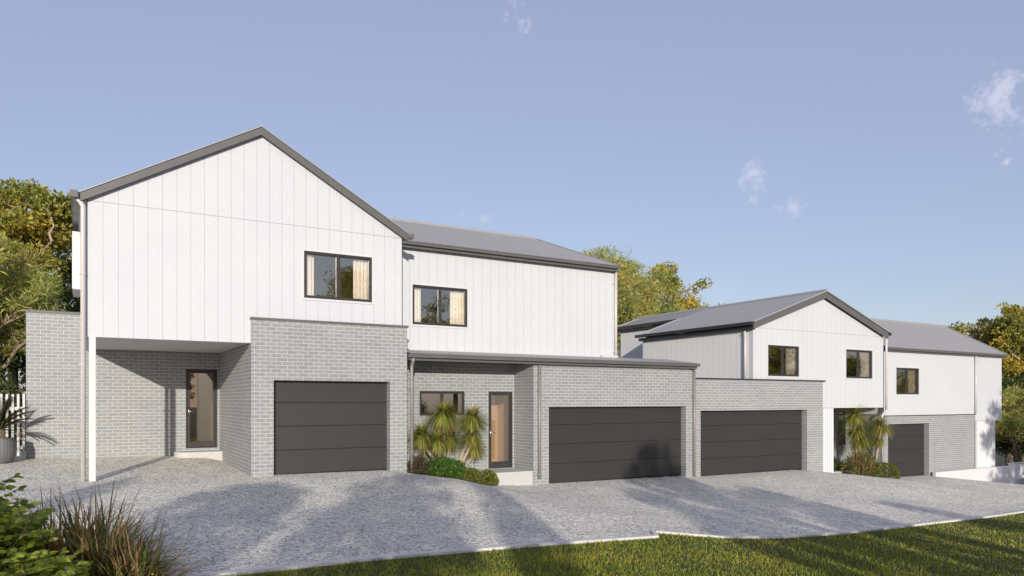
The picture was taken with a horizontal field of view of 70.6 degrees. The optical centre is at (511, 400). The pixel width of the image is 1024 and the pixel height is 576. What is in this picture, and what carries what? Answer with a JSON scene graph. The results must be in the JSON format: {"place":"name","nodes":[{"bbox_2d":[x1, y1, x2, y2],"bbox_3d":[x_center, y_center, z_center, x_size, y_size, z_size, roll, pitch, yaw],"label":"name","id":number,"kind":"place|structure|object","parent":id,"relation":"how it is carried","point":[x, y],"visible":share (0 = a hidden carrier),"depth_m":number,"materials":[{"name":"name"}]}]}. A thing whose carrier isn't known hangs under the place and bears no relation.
{"place":"outdoors","nodes":[
{"label":"outdoors","id":0,"kind":"place"},
{"bbox_2d":[0,450,1023,575],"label":"gravel driveway","id":1,"kind":"structure","parent":0,"point":[245,520],"depth_m":13.81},
{"bbox_2d":[0,437,16,463],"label":"plant pot","id":2,"kind":"object","parent":1,"relation":"on","point":[8,448],"visible":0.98,"depth_m":16.75,"materials":[{"name":"white ceramic"}]},
{"bbox_2d":[0,394,39,441],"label":"cycad","id":3,"kind":"object","parent":2,"relation":"in","point":[4,410],"visible":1,"depth_m":16.91,"materials":[{"name":"green plant"}]},
{"bbox_2d":[833,457,843,469],"bbox_3d":[12.211,2.462,27.974,1.749,0.722,0.882,0,0,-31],"label":"dark shrub","id":4,"kind":"object","parent":1,"relation":"on","point":[836,463],"visible":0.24,"depth_m":27.93,"materials":[{"name":"green plant"}]},
{"bbox_2d":[0,0,1023,397],"label":"sky","id":5,"kind":"structure","parent":0,"point":[869,153],"materials":[{"name":"blue"}]},
{"bbox_2d":[8,405,1020,465],"bbox_3d":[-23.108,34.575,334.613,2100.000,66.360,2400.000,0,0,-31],"label":"ground","id":6,"kind":"structure","parent":0,"point":[1000,459],"depth_m":99.58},
{"bbox_2d":[0,354,25,451],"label":"dark shrub","id":7,"kind":"object","parent":6,"relation":"on","point":[4,386],"visible":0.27,"depth_m":20.26,"materials":[{"name":"green plant"}]},
{"bbox_2d":[0,394,25,455],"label":"picket fence","id":8,"kind":"object","parent":6,"relation":"on","point":[19,447],"visible":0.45,"depth_m":18.38,"materials":[{"name":"white paint"}]},
{"bbox_2d":[0,232,67,370],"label":"acacia tree","id":9,"kind":"object","parent":6,"relation":"on","point":[30,286],"visible":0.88,"depth_m":21.45,"materials":[{"name":"green plant"}]},
{"bbox_2d":[0,278,75,436],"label":"dark tree","id":10,"kind":"object","parent":6,"relation":"on","point":[20,364],"visible":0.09,"depth_m":23.12,"materials":[{"name":"green plant"}]},
{"bbox_2d":[0,177,79,445],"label":"tall tree","id":11,"kind":"object","parent":6,"relation":"on","point":[40,228],"visible":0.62,"depth_m":24.02,"materials":[{"name":"green plant"}]},
{"bbox_2d":[19,303,79,393],"bbox_3d":[-15.828,-0.784,26.703,3.499,5.567,4.851,0,0,-1],"label":"dark tree","id":12,"kind":"object","parent":6,"relation":"on","point":[74,308],"visible":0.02,"depth_m":25.72,"materials":[{"name":"green plant"}]},
{"bbox_2d":[53,259,79,310],"bbox_3d":[-16.476,-1.730,28.584,4.603,7.481,4.691,0,0,-31],"label":"tall tree","id":13,"kind":"object","parent":6,"relation":"on","point":[70,280],"visible":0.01,"depth_m":27.20,"materials":[{"name":"green plant"}]},
{"bbox_2d":[25,125,413,481],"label":"townhouse","id":14,"kind":"structure","parent":6,"relation":"on","point":[240,295],"depth_m":16.79,"materials":[{"name":"wood"}]},
{"bbox_2d":[186,369,216,447],"bbox_3d":[-8.497,0.220,19.792,0.800,2.150,0.170,0,0,-31],"label":"door","id":15,"kind":"structure","parent":14,"relation":"in","point":[189,444],"depth_m":19.77,"materials":[{"name":"black metal"}]},
{"bbox_2d":[274,380,386,474],"bbox_3d":[-4.307,0.605,17.243,2.870,2.220,0.056,0,0,-31],"label":"garage door","id":16,"kind":"structure","parent":14,"relation":"in","point":[320,426],"depth_m":17.20,"materials":[{"name":"paint"}]},
{"bbox_2d":[302,248,373,304],"bbox_3d":[-4.151,-2.800,17.224,1.740,1.440,0.211,0,0,-31],"label":"window","id":17,"kind":"structure","parent":14,"relation":"in","point":[363,266],"depth_m":17.25,"materials":[{"name":"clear glass"}]},
{"bbox_2d":[388,217,699,484],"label":"townhouse","id":18,"kind":"structure","parent":6,"relation":"on","point":[515,335],"depth_m":20.86,"materials":[{"name":"metal"}]},
{"bbox_2d":[411,282,468,328],"bbox_3d":[-1.990,-2.440,19.762,1.740,1.410,0.211,0,0,-31],"label":"window","id":19,"kind":"structure","parent":18,"relation":"in","point":[459,298],"depth_m":19.85,"materials":[{"name":"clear glass"}]},
{"bbox_2d":[420,391,463,415],"bbox_3d":[-1.907,0.075,19.641,1.340,0.660,0.073,0,0,-31],"label":"window","id":20,"kind":"structure","parent":18,"relation":"in","point":[457,397],"depth_m":19.60,"materials":[{"name":"black glass"}]},
{"bbox_2d":[489,391,511,468],"bbox_3d":[-0.341,0.830,20.548,0.780,2.170,0.170,0,0,-31],"label":"door","id":21,"kind":"structure","parent":18,"relation":"in","point":[499,464],"depth_m":20.65,"materials":[{"name":"black metal"}]},
{"bbox_2d":[549,406,680,482],"bbox_3d":[3.127,1.245,21.625,5.250,2.220,0.056,0,0,-31],"label":"garage door","id":22,"kind":"structure","parent":18,"relation":"in","point":[586,443],"depth_m":21.54,"materials":[{"name":"paint"}]},
{"bbox_2d":[174,510,1023,575],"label":"concrete kerb","id":23,"kind":"structure","parent":6,"relation":"on","point":[361,559],"depth_m":9.83,"materials":[{"name":"grey concrete"}]},
{"bbox_2d":[579,242,655,350],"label":"acacia tree","id":24,"kind":"object","parent":6,"relation":"on","point":[621,278],"visible":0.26,"depth_m":41.81,"materials":[{"name":"green plant"}]},
{"bbox_2d":[614,256,689,357],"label":"acacia tree","id":25,"kind":"object","parent":6,"relation":"on","point":[655,291],"visible":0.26,"depth_m":45.17,"materials":[{"name":"green plant"}]},
{"bbox_2d":[638,260,724,313],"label":"golden tree","id":26,"kind":"object","parent":6,"relation":"on","point":[690,302],"visible":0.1,"depth_m":49.18,"materials":[{"name":"green plant"}]},
{"bbox_2d":[617,289,891,476],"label":"townhouse","id":27,"kind":"structure","parent":6,"relation":"on","point":[782,381],"depth_m":26.17,"materials":[{"name":"paint"}]},
{"bbox_2d":[701,410,801,475],"bbox_3d":[8.246,1.388,24.944,5.360,2.205,0.056,0,0,-31],"label":"garage door","id":28,"kind":"structure","parent":27,"relation":"in","point":[732,441],"depth_m":24.90,"materials":[{"name":"paint"}]},
{"bbox_2d":[767,343,799,377],"bbox_3d":[9.571,-1.395,25.552,1.740,1.180,0.105,0,0,-31],"label":"window","id":29,"kind":"structure","parent":27,"relation":"in","point":[783,361],"depth_m":25.55,"materials":[{"name":"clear glass"}]},
{"bbox_2d":[838,411,845,444],"bbox_3d":[13.385,1.125,29.420,0.500,1.360,0.073,0,0,-31],"label":"window","id":30,"kind":"structure","parent":27,"relation":"in","point":[841,440],"depth_m":29.44,"materials":[{"name":"black glass"}]},
{"bbox_2d":[845,348,873,379],"bbox_3d":[13.293,-1.392,27.745,1.740,1.185,0.105,0,0,-31],"label":"window","id":31,"kind":"structure","parent":27,"relation":"in","point":[858,362],"depth_m":27.73,"materials":[{"name":"black glass"}]},
{"bbox_2d":[834,404,875,474],"bbox_3d":[13.296,1.495,27.971,1.849,2.962,1.862,0,0,-31],"label":"ponytail palm","id":32,"kind":"object","parent":6,"relation":"on","point":[858,435],"visible":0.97,"depth_m":27.83,"materials":[{"name":"green plant"}]},
{"bbox_2d":[854,318,1007,477],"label":"townhouse","id":33,"kind":"structure","parent":6,"relation":"on","point":[944,411],"depth_m":30.87,"materials":[{"name":"metal"}]},
{"bbox_2d":[888,423,923,476],"bbox_3d":[16.117,2.025,29.769,2.980,2.240,0.056,0,0,-31],"label":"garage door","id":34,"kind":"structure","parent":33,"relation":"in","point":[906,451],"depth_m":29.87,"materials":[{"name":"paint"}]},
{"bbox_2d":[895,366,919,395],"bbox_3d":[16.104,-0.787,29.495,1.700,1.175,0.105,0,0,-31],"label":"window","id":35,"kind":"structure","parent":33,"relation":"in","point":[907,379],"depth_m":29.51,"materials":[{"name":"black glass"}]},
{"bbox_2d":[933,466,1008,482],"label":"retaining wall","id":36,"kind":"structure","parent":6,"relation":"on","point":[999,474],"depth_m":31.87,"materials":[{"name":"white concrete"}]},
{"bbox_2d":[948,301,1023,464],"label":"golden tree","id":37,"kind":"object","parent":6,"relation":"on","point":[1004,333],"visible":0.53,"depth_m":55.90,"materials":[{"name":"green plant"}]},
{"bbox_2d":[995,374,1023,461],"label":"dark tree","id":38,"kind":"object","parent":6,"relation":"on","point":[1011,383],"visible":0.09,"depth_m":50.67,"materials":[{"name":"green plant"}]},
{"bbox_2d":[995,373,1023,460],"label":"dark tree","id":39,"kind":"object","parent":6,"relation":"on","point":[997,446],"visible":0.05,"depth_m":53.98,"materials":[{"name":"green plant"}]},
{"bbox_2d":[995,385,1023,459],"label":"acacia tree","id":40,"kind":"object","parent":6,"relation":"on","point":[1014,422],"visible":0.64,"depth_m":47.12,"materials":[{"name":"green plant"}]},
{"bbox_2d":[996,442,1023,465],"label":"spiky plant","id":41,"kind":"object","parent":6,"relation":"on","point":[1020,458],"visible":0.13,"depth_m":39.03,"materials":[{"name":"green plant"}]},
{"bbox_2d":[1007,462,1023,483],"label":"corrugated fence","id":42,"kind":"object","parent":6,"relation":"on","point":[1016,472],"visible":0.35,"depth_m":33.52,"materials":[{"name":"grey metal"}]},
{"bbox_2d":[208,513,1023,575],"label":"lawn","id":43,"kind":"structure","parent":0,"point":[946,530],"depth_m":9.87,"materials":[{"name":"plant"}]},
{"bbox_2d":[0,473,82,572],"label":"leafy shrub","id":44,"kind":"object","parent":43,"relation":"on","point":[17,531],"visible":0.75,"depth_m":5.51,"materials":[{"name":"green plant"}]},
{"bbox_2d":[0,548,92,575],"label":"leafy shrub","id":45,"kind":"object","parent":43,"relation":"on","point":[40,567],"visible":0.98,"depth_m":5.08,"materials":[{"name":"green plant"}]},
{"bbox_2d":[4,479,213,575],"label":"flax clump","id":46,"kind":"object","parent":43,"relation":"on","point":[70,526],"visible":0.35,"depth_m":6.20,"materials":[{"name":"green plant"}]},
{"bbox_2d":[42,503,229,575],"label":"flax clump","id":47,"kind":"object","parent":43,"relation":"on","point":[128,565],"visible":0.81,"depth_m":5.97,"materials":[{"name":"green plant"}]},
{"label":"garden bed","id":48,"kind":"structure","parent":0,"visible":0},
{"bbox_2d":[405,454,434,474],"bbox_3d":[-2.336,1.620,18.196,0.854,0.634,0.878,0,0,-31],"label":"reddish shrub","id":49,"kind":"object","parent":48,"relation":"on","point":[419,462],"visible":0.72,"depth_m":18.02,"materials":[{"name":"brown plant"}]},
{"bbox_2d":[407,398,468,466],"bbox_3d":[-1.945,0.982,18.696,2.058,2.177,1.603,0,0,-31],"label":"ponytail palm","id":50,"kind":"object","parent":48,"relation":"on","point":[443,420],"visible":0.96,"depth_m":18.55,"materials":[{"name":"green plant"}]},
{"bbox_2d":[421,455,461,478],"bbox_3d":[-1.759,1.702,18.309,1.202,0.690,0.976,0,0,-31],"label":"green shrub","id":51,"kind":"object","parent":48,"relation":"on","point":[451,471],"visible":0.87,"depth_m":18.13,"materials":[{"name":"green plant"}]},
{"bbox_2d":[441,456,466,479],"bbox_3d":[-1.467,1.771,18.702,0.817,0.686,0.824,0,0,27],"label":"green shrub","id":52,"kind":"object","parent":48,"relation":"on","point":[462,466],"visible":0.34,"depth_m":18.61,"materials":[{"name":"green plant"}]},
{"bbox_2d":[460,467,482,482],"bbox_3d":[-1.056,1.932,18.646,0.636,0.432,0.644,0,0,-31],"label":"clipped ball","id":53,"kind":"object","parent":48,"relation":"on","point":[471,474],"visible":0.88,"depth_m":18.47,"materials":[{"name":"green plant"}]},
{"bbox_2d":[453,402,492,466],"bbox_3d":[-1.045,1.105,19.348,1.333,2.149,1.351,0,0,-31],"label":"ponytail palm","id":54,"kind":"object","parent":48,"relation":"on","point":[473,423],"visible":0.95,"depth_m":19.16,"materials":[{"name":"green plant"}]},
{"bbox_2d":[475,469,498,485],"bbox_3d":[-0.648,2.017,18.891,0.672,0.469,0.660,0,0,-31],"label":"clipped ball","id":55,"kind":"object","parent":48,"relation":"on","point":[488,475],"visible":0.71,"depth_m":18.71,"materials":[{"name":"green plant"}]},
{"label":"garden bed","id":56,"kind":"structure","parent":0,"visible":0},
{"bbox_2d":[838,449,883,477],"bbox_3d":[13.216,2.458,27.479,1.672,1.311,1.710,0,0,16],"label":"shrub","id":57,"kind":"object","parent":56,"relation":"on","point":[859,462],"visible":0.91,"depth_m":27.23,"materials":[{"name":"green plant"}]},
{"bbox_2d":[866,414,896,460],"bbox_3d":[14.469,1.796,28.367,1.617,2.614,1.538,0,0,-31],"label":"ponytail palm","id":58,"kind":"object","parent":56,"relation":"on","point":[879,428],"visible":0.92,"depth_m":28.27,"materials":[{"name":"green plant"}]},
{"bbox_2d":[876,462,899,478],"bbox_3d":[14.492,2.717,28.106,1.105,0.694,1.084,0,0,-31],"label":"clipped ball","id":59,"kind":"object","parent":56,"relation":"on","point":[895,473],"visible":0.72,"depth_m":27.80,"materials":[{"name":"green plant"}]}
]}

